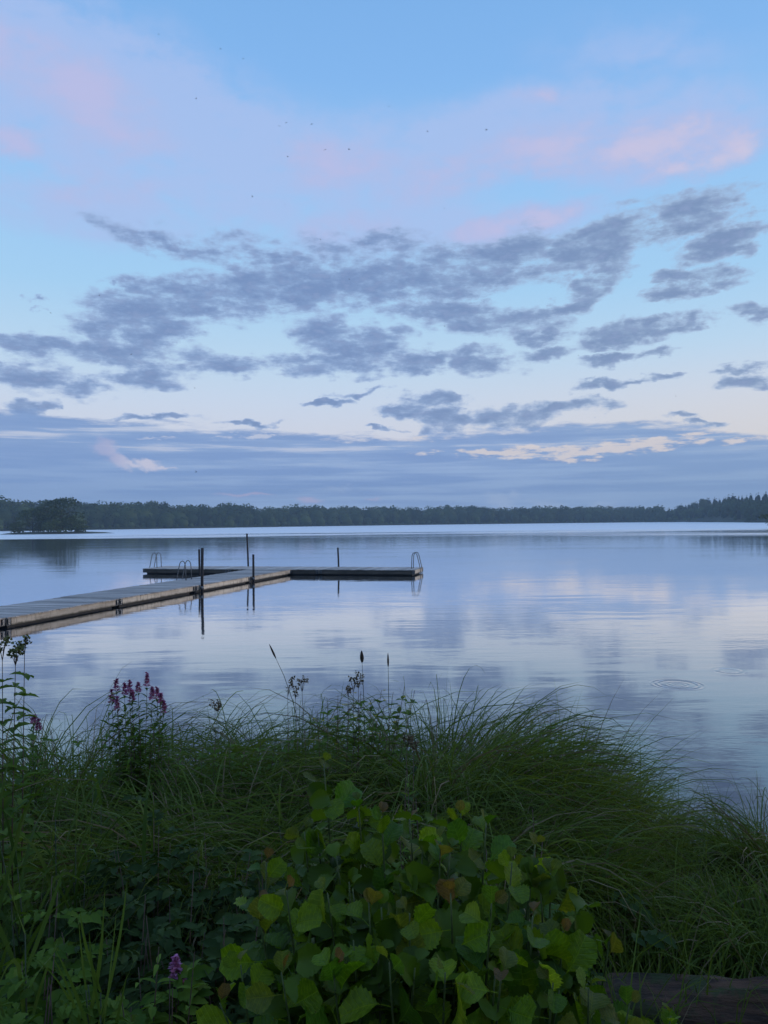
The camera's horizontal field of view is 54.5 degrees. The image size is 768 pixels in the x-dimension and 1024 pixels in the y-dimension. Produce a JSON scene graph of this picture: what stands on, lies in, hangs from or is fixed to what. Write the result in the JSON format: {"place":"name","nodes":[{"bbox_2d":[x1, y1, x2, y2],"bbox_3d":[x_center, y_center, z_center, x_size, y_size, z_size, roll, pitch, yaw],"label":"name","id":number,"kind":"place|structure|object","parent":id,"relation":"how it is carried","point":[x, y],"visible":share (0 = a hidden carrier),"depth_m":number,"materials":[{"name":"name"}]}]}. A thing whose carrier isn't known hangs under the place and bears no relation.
{"place":"outdoors","nodes":[
{"label":"outdoors","id":0,"kind":"place"},
{"bbox_2d":[0,531,108,534],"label":"island","id":1,"kind":"structure","parent":0,"point":[70,532],"depth_m":236.90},
{"bbox_2d":[5,522,32,532],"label":"island bush","id":2,"kind":"object","parent":1,"relation":"on","point":[15,525],"visible":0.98,"depth_m":238.59,"materials":[{"name":"green plant"}]},
{"bbox_2d":[13,508,47,531],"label":"island tree","id":3,"kind":"object","parent":1,"relation":"on","point":[26,515],"visible":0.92,"depth_m":241.58,"materials":[{"name":"green plant"}]},
{"bbox_2d":[32,502,65,531],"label":"island tree","id":4,"kind":"object","parent":1,"relation":"on","point":[38,508],"visible":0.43,"depth_m":243.80,"materials":[{"name":"green plant"}]},
{"bbox_2d":[41,519,70,532],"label":"island bush","id":5,"kind":"object","parent":1,"relation":"on","point":[55,528],"visible":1,"depth_m":236.82,"materials":[{"name":"green plant"}]},
{"bbox_2d":[37,497,85,530],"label":"island tree","id":6,"kind":"object","parent":1,"relation":"on","point":[59,502],"visible":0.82,"depth_m":241.59,"materials":[{"name":"green plant"}]},
{"bbox_2d":[59,515,89,531],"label":"island bush","id":7,"kind":"object","parent":1,"relation":"on","point":[75,528],"visible":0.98,"depth_m":241.06,"materials":[{"name":"green plant"}]},
{"bbox_2d":[0,522,767,850],"bbox_3d":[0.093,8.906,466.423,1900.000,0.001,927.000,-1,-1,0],"label":"lake water","id":8,"kind":"structure","parent":0,"point":[670,618],"depth_m":18.84,"materials":[{"name":"blue liquid"}]},
{"bbox_2d":[198,549,200,576],"bbox_3d":[-8.906,3.085,36.006,0.142,2.561,0.142,-1,-1,0],"label":"mooring post","id":9,"kind":"object","parent":8,"relation":"in","point":[199,568],"visible":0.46,"depth_m":35.98,"materials":[{"name":"wood"}]},
{"bbox_2d":[200,548,203,591],"bbox_3d":[-7.455,2.877,30.484,0.172,2.801,0.172,-1,-1,0],"label":"mooring post","id":10,"kind":"object","parent":8,"relation":"in","point":[202,571],"visible":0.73,"depth_m":30.44,"materials":[{"name":"wood"}]},
{"bbox_2d":[0,552,422,626],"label":"floating jetty","id":11,"kind":"object","parent":8,"relation":"on","point":[42,610],"visible":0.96,"depth_m":29.83,"materials":[{"name":"wood"}]},
{"bbox_2d":[246,533,248,565],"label":"mooring post","id":12,"kind":"object","parent":8,"relation":"in","point":[247,550],"visible":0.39,"depth_m":43.30,"materials":[{"name":"wood"}]},
{"bbox_2d":[252,554,254,581],"bbox_3d":[-6.168,3.166,35.209,0.154,2.320,0.154,-1,-1,0],"label":"mooring post","id":13,"kind":"object","parent":8,"relation":"in","point":[253,572],"visible":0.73,"depth_m":35.18,"materials":[{"name":"wood"}]},
{"bbox_2d":[337,548,338,566],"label":"mooring post","id":14,"kind":"object","parent":8,"relation":"in","point":[338,556],"visible":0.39,"depth_m":42.01,"materials":[{"name":"wood"}]},
{"bbox_2d":[0,0,767,510],"label":"sky","id":15,"kind":"structure","parent":0,"point":[595,257],"materials":[{"name":"blue"}]},
{"bbox_2d":[1,511,767,530],"bbox_3d":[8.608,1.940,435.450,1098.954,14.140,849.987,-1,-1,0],"label":"terrain","id":16,"kind":"structure","parent":0,"point":[728,518],"depth_m":542.41,"materials":[{"name":"green plant"}]},
{"bbox_2d":[0,492,767,529],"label":"forest","id":17,"kind":"object","parent":16,"relation":"on","point":[150,515],"visible":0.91,"depth_m":546.60,"materials":[{"name":"green plant"}]},
{"bbox_2d":[0,515,767,530],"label":"shore scrub","id":18,"kind":"object","parent":16,"relation":"on","point":[209,523],"visible":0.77,"depth_m":528.28,"materials":[{"name":"green plant"}]},
{"bbox_2d":[23,520,767,530],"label":"reed belt","id":19,"kind":"object","parent":16,"relation":"on","point":[298,525],"visible":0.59,"depth_m":529.47,"materials":[{"name":"green plant"}]},
{"bbox_2d":[58,855,728,1011],"bbox_3d":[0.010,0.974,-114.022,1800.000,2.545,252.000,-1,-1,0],"label":"ground","id":20,"kind":"structure","parent":0,"point":[681,890],"depth_m":3.72,"materials":[{"name":"soil"}]},
{"bbox_2d":[0,634,47,960],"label":"plant","id":21,"kind":"object","parent":20,"relation":"on","point":[12,766],"visible":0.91,"depth_m":2.69,"materials":[{"name":"green plant"}]},
{"bbox_2d":[0,868,63,1022],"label":"reed grass","id":22,"kind":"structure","parent":20,"relation":"on","point":[23,1002],"depth_m":1.98,"materials":[{"name":"green plant"}]},
{"bbox_2d":[18,714,50,845],"bbox_3d":[-1.822,1.666,3.907,0.240,1.222,0.215,0,-1,-40],"label":"purple loosestrife","id":23,"kind":"object","parent":20,"relation":"on","point":[33,721],"visible":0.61,"depth_m":3.90,"materials":[{"name":"green plant"}]},
{"bbox_2d":[0,798,70,976],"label":"reed grass","id":24,"kind":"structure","parent":20,"relation":"on","point":[6,943],"depth_m":2.28,"materials":[{"name":"green plant"}]},
{"bbox_2d":[0,880,110,1023],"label":"leafy herb","id":25,"kind":"object","parent":20,"relation":"on","point":[61,949],"visible":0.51,"depth_m":2.18,"materials":[{"name":"green plant"}]},
{"bbox_2d":[0,953,111,1023],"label":"leafy herb","id":26,"kind":"object","parent":20,"relation":"on","point":[10,988],"visible":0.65,"depth_m":1.96,"materials":[{"name":"green plant"}]},
{"bbox_2d":[0,743,129,988],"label":"reed grass","id":27,"kind":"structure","parent":20,"relation":"on","point":[6,922],"depth_m":2.57,"materials":[{"name":"green plant"}]},
{"bbox_2d":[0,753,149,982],"bbox_3d":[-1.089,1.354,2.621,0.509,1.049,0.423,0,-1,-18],"label":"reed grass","id":28,"kind":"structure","parent":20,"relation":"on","point":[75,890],"depth_m":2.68,"materials":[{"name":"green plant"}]},
{"bbox_2d":[26,730,125,834],"bbox_3d":[-1.662,1.753,4.111,0.637,1.137,0.249,-1,-1,7],"label":"yellow loosestrife","id":29,"kind":"object","parent":20,"relation":"on","point":[77,742],"visible":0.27,"depth_m":4.08,"materials":[{"name":"green plant"}]},
{"bbox_2d":[18,984,134,1023],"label":"leafy herb","id":30,"kind":"object","parent":20,"relation":"on","point":[64,1010],"visible":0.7,"depth_m":1.95,"materials":[{"name":"green plant"}]},
{"bbox_2d":[27,883,149,1023],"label":"reed grass","id":31,"kind":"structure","parent":20,"relation":"on","point":[95,977],"depth_m":1.88,"materials":[{"name":"green plant"}]},
{"bbox_2d":[8,890,191,1023],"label":"leafy herb","id":32,"kind":"object","parent":20,"relation":"on","point":[166,945],"visible":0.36,"depth_m":2.28,"materials":[{"name":"green plant"}]},
{"bbox_2d":[40,730,172,882],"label":"reed grass","id":33,"kind":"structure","parent":20,"relation":"on","point":[97,791],"depth_m":3.35,"materials":[{"name":"green plant"}]},
{"bbox_2d":[0,691,254,859],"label":"sedge tussock","id":34,"kind":"object","parent":20,"relation":"on","point":[72,767],"visible":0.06,"depth_m":4.60,"materials":[{"name":"green plant"}]},
{"bbox_2d":[95,672,176,820],"bbox_3d":[-1.302,1.562,3.971,0.361,1.394,0.469,0,-1,-41],"label":"purple loosestrife","id":35,"kind":"object","parent":20,"relation":"on","point":[158,735],"visible":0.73,"depth_m":3.96,"materials":[{"name":"green plant"}]},
{"bbox_2d":[0,751,271,989],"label":"sedge tussock","id":36,"kind":"object","parent":20,"relation":"on","point":[52,848],"visible":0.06,"depth_m":3.34,"materials":[{"name":"green plant"}]},
{"bbox_2d":[94,997,177,1023],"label":"leafy herb","id":37,"kind":"object","parent":20,"relation":"on","point":[113,1015],"visible":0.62,"depth_m":1.97,"materials":[{"name":"green plant"}]},
{"bbox_2d":[83,763,200,984],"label":"reed grass","id":38,"kind":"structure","parent":20,"relation":"on","point":[145,826],"depth_m":2.90,"materials":[{"name":"green plant"}]},
{"bbox_2d":[0,662,295,883],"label":"sedge tussock","id":39,"kind":"object","parent":20,"relation":"on","point":[44,764],"visible":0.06,"depth_m":4.92,"materials":[{"name":"green plant"}]},
{"bbox_2d":[76,792,228,987],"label":"leafy herb","id":40,"kind":"object","parent":20,"relation":"on","point":[98,866],"visible":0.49,"depth_m":2.73,"materials":[{"name":"green plant"}]},
{"bbox_2d":[120,729,185,827],"bbox_3d":[-1.180,1.664,3.876,0.367,1.102,0.288,-1,-1,0],"label":"yellow loosestrife","id":41,"kind":"object","parent":20,"relation":"on","point":[139,761],"visible":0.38,"depth_m":3.88,"materials":[{"name":"green plant"}]},
{"bbox_2d":[101,962,213,1023],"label":"leafy herb","id":42,"kind":"object","parent":20,"relation":"on","point":[200,992],"visible":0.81,"depth_m":2.02,"materials":[{"name":"green plant"}]},
{"bbox_2d":[127,947,208,1023],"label":"willowherb","id":43,"kind":"object","parent":20,"relation":"on","point":[156,967],"visible":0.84,"depth_m":1.98,"materials":[{"name":"green plant"}]},
{"bbox_2d":[0,748,336,988],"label":"sedge tussock","id":44,"kind":"object","parent":20,"relation":"on","point":[28,885],"visible":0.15,"depth_m":3.31,"materials":[{"name":"green plant"}]},
{"bbox_2d":[99,870,250,1008],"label":"leafy herb","id":45,"kind":"object","parent":20,"relation":"on","point":[168,932],"visible":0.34,"depth_m":2.36,"materials":[{"name":"green plant"}]},
{"bbox_2d":[160,954,199,1023],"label":"purple loosestrife","id":46,"kind":"object","parent":20,"relation":"on","point":[175,963],"visible":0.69,"depth_m":2.09,"materials":[{"name":"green plant"}]},
{"bbox_2d":[0,688,383,864],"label":"sedge tussock","id":47,"kind":"object","parent":20,"relation":"on","point":[245,749],"visible":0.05,"depth_m":4.45,"materials":[{"name":"green plant"}]},
{"bbox_2d":[124,913,279,1023],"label":"leafy herb","id":48,"kind":"object","parent":20,"relation":"on","point":[215,945],"visible":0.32,"depth_m":2.24,"materials":[{"name":"green plant"}]},
{"bbox_2d":[156,832,273,1012],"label":"leafy herb","id":49,"kind":"object","parent":20,"relation":"on","point":[215,904],"visible":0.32,"depth_m":2.75,"materials":[{"name":"green plant"}]},
{"bbox_2d":[208,698,223,776],"bbox_3d":[-0.944,1.645,4.223,0.068,1.204,0.151,-1,-1,0],"label":"meadowsweet","id":50,"kind":"object","parent":20,"relation":"on","point":[218,707],"visible":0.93,"depth_m":4.19,"materials":[{"name":"green plant"}]},
{"bbox_2d":[14,689,447,847],"bbox_3d":[-0.877,1.875,4.675,2.666,1.441,2.718,-1,-1,0],"label":"sedge tussock","id":51,"kind":"object","parent":20,"relation":"on","point":[97,767],"visible":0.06,"depth_m":4.47,"materials":[{"name":"green plant"}]},
{"bbox_2d":[0,732,467,1009],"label":"sedge tussock","id":52,"kind":"object","parent":20,"relation":"on","point":[106,842],"visible":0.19,"depth_m":3.35,"materials":[{"name":"green plant"}]},
{"bbox_2d":[192,733,296,847],"bbox_3d":[-0.753,1.695,3.979,0.577,1.005,0.289,-1,-1,0],"label":"yellow loosestrife","id":53,"kind":"object","parent":20,"relation":"on","point":[214,752],"visible":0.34,"depth_m":3.97,"materials":[{"name":"green plant"}]},
{"bbox_2d":[195,840,325,1018],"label":"leafy herb","id":54,"kind":"object","parent":20,"relation":"on","point":[249,890],"visible":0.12,"depth_m":2.58,"materials":[{"name":"green plant"}]},
{"bbox_2d":[269,644,302,810],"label":"sedge flower stalk","id":55,"kind":"object","parent":20,"relation":"on","point":[273,653],"visible":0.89,"depth_m":4.29,"materials":[{"name":"green plant"}]},
{"bbox_2d":[51,681,526,875],"bbox_3d":[-0.482,1.813,4.586,2.907,1.521,2.885,-1,-1,0],"label":"sedge tussock","id":56,"kind":"object","parent":20,"relation":"on","point":[235,761],"visible":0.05,"depth_m":4.38,"materials":[{"name":"green plant"}]},
{"bbox_2d":[242,748,346,887],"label":"reed grass","id":57,"kind":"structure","parent":20,"relation":"on","point":[280,815],"depth_m":3.28,"materials":[{"name":"green plant"}]},
{"bbox_2d":[284,675,308,804],"bbox_3d":[-0.501,1.574,4.200,0.138,1.321,0.200,0,-1,-29],"label":"meadowsweet","id":58,"kind":"object","parent":20,"relation":"on","point":[292,684],"visible":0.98,"depth_m":4.18,"materials":[{"name":"green plant"}]},
{"bbox_2d":[0,857,677,1023],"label":"undergrowth","id":59,"kind":"object","parent":20,"relation":"on","point":[651,937],"visible":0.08,"depth_m":2.65,"materials":[{"name":"green plant"}]},
{"bbox_2d":[344,670,364,789],"bbox_3d":[-0.163,1.512,4.013,0.086,1.335,0.224,0,-1,-30],"label":"meadowsweet","id":60,"kind":"object","parent":20,"relation":"on","point":[350,688],"visible":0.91,"depth_m":3.98,"materials":[{"name":"green plant"}]},
{"bbox_2d":[115,733,594,948],"bbox_3d":[-0.171,1.743,3.561,2.129,1.052,2.195,0,-1,-21],"label":"sedge tussock","id":61,"kind":"object","parent":20,"relation":"on","point":[273,788],"visible":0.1,"depth_m":3.51,"materials":[{"name":"green plant"}]},
{"bbox_2d":[360,651,364,754],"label":"sedge flower stalk","id":62,"kind":"object","parent":20,"relation":"on","point":[361,657],"visible":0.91,"depth_m":4.08,"materials":[{"name":"plant"}]},
{"bbox_2d":[309,686,419,835],"bbox_3d":[-0.102,1.564,4.032,0.614,1.264,0.299,-1,-1,0],"label":"yellow loosestrife","id":63,"kind":"object","parent":20,"relation":"on","point":[372,739],"visible":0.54,"depth_m":4.02,"materials":[{"name":"green plant"}]},
{"bbox_2d":[0,770,767,1023],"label":"grass","id":64,"kind":"structure","parent":20,"relation":"on","point":[685,936],"depth_m":2.98,"materials":[{"name":"green plant"}]},
{"bbox_2d":[387,655,389,786],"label":"sedge flower stalk","id":65,"kind":"object","parent":20,"relation":"on","point":[388,695],"visible":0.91,"depth_m":4.09,"materials":[{"name":"green plant"}]},
{"bbox_2d":[398,730,420,869],"bbox_3d":[0.103,1.448,3.105,0.080,1.082,0.216,-1,-1,20],"label":"meadowsweet","id":66,"kind":"object","parent":20,"relation":"on","point":[410,739],"visible":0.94,"depth_m":3.10,"materials":[{"name":"green plant"}]},
{"bbox_2d":[398,771,425,867],"bbox_3d":[0.099,1.347,2.513,0.104,0.983,0.180,-1,-1,44],"label":"willowherb","id":67,"kind":"object","parent":20,"relation":"on","point":[409,808],"visible":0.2,"depth_m":2.49,"materials":[{"name":"green plant"}]},
{"bbox_2d":[196,752,680,1023],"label":"alder bush","id":68,"kind":"object","parent":20,"relation":"on","point":[427,942],"visible":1,"depth_m":1.47,"materials":[{"name":"green plant"}]},
{"bbox_2d":[171,662,715,908],"bbox_3d":[0.249,1.800,4.284,3.216,1.574,3.070,-1,-1,0],"label":"sedge tussock","id":69,"kind":"object","parent":20,"relation":"on","point":[537,746],"visible":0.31,"depth_m":4.06,"materials":[{"name":"green plant"}]},
{"bbox_2d":[244,741,713,973],"bbox_3d":[0.443,1.667,3.512,2.001,0.936,2.012,-1,-1,42],"label":"sedge tussock","id":70,"kind":"object","parent":20,"relation":"on","point":[568,853],"visible":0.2,"depth_m":3.41,"materials":[{"name":"green plant"}]},
{"bbox_2d":[484,850,496,884],"bbox_3d":[0.288,1.319,2.014,0.105,0.888,0.171,0,-1,-13],"label":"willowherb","id":71,"kind":"object","parent":20,"relation":"on","point":[485,882],"visible":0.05,"depth_m":2.08,"materials":[{"name":"green plant"}]},
{"bbox_2d":[337,689,734,876],"bbox_3d":[0.743,1.860,4.454,2.728,1.337,2.565,-1,-1,0],"label":"sedge tussock","id":72,"kind":"object","parent":20,"relation":"on","point":[603,769],"visible":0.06,"depth_m":4.18,"materials":[{"name":"green plant"}]},
{"bbox_2d":[530,809,546,951],"bbox_3d":[0.547,1.445,2.613,0.103,0.826,0.161,-1,-1,32],"label":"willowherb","id":73,"kind":"object","parent":20,"relation":"on","point":[542,842],"visible":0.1,"depth_m":2.59,"materials":[{"name":"green plant"}]},
{"bbox_2d":[538,717,560,788],"bbox_3d":[0.932,1.685,4.210,0.116,1.069,0.207,0,-1,-18],"label":"yellow loosestrife","id":74,"kind":"object","parent":20,"relation":"on","point":[547,740],"visible":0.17,"depth_m":4.20,"materials":[{"name":"green plant"}]},
{"bbox_2d":[399,681,751,877],"bbox_3d":[1.047,1.722,4.380,2.091,1.387,2.075,-1,-1,0],"label":"sedge tussock","id":75,"kind":"object","parent":20,"relation":"on","point":[650,808],"visible":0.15,"depth_m":4.16,"materials":[{"name":"green plant"}]},
{"bbox_2d":[445,785,713,966],"bbox_3d":[0.859,1.724,3.489,1.368,0.755,1.404,-1,-1,0],"label":"sedge tussock","id":76,"kind":"object","parent":20,"relation":"on","point":[630,865],"visible":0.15,"depth_m":3.28,"materials":[{"name":"green plant"}]},
{"bbox_2d":[558,820,657,970],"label":"reed grass","id":77,"kind":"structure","parent":20,"relation":"on","point":[606,857],"depth_m":3.19,"materials":[{"name":"green plant"}]},
{"bbox_2d":[552,735,747,893],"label":"sedge tussock","id":78,"kind":"object","parent":20,"relation":"on","point":[663,841],"visible":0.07,"depth_m":4.30,"materials":[{"name":"green plant"}]},
{"bbox_2d":[557,853,767,977],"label":"sedge tussock","id":79,"kind":"object","parent":20,"relation":"on","point":[628,937],"visible":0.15,"depth_m":3.08,"materials":[{"name":"green plant"}]},
{"bbox_2d":[639,798,718,885],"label":"sedge tussock","id":80,"kind":"object","parent":20,"relation":"on","point":[675,847],"visible":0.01,"depth_m":4.53,"materials":[{"name":"green plant"}]},
{"bbox_2d":[598,972,767,1023],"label":"fallen log","id":81,"kind":"object","parent":20,"relation":"on","point":[729,997],"visible":0.75,"depth_m":2.46,"materials":[{"name":"brown wood"}]},
{"bbox_2d":[613,853,767,978],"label":"sedge tussock","id":82,"kind":"object","parent":20,"relation":"on","point":[747,945],"visible":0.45,"depth_m":3.06,"materials":[{"name":"green plant"}]},
{"bbox_2d":[623,777,767,905],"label":"sedge tussock","id":83,"kind":"object","parent":20,"relation":"on","point":[756,847],"visible":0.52,"depth_m":3.93,"materials":[{"name":"green plant"}]},
{"bbox_2d":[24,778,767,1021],"bbox_3d":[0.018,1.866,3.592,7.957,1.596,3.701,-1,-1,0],"label":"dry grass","id":84,"kind":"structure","parent":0,"point":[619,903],"depth_m":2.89,"materials":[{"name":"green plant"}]},
{"bbox_2d":[596,912,762,1023],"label":"bank grass","id":85,"kind":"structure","parent":0,"point":[725,971],"depth_m":2.58,"materials":[{"name":"green plant"}]}
]}

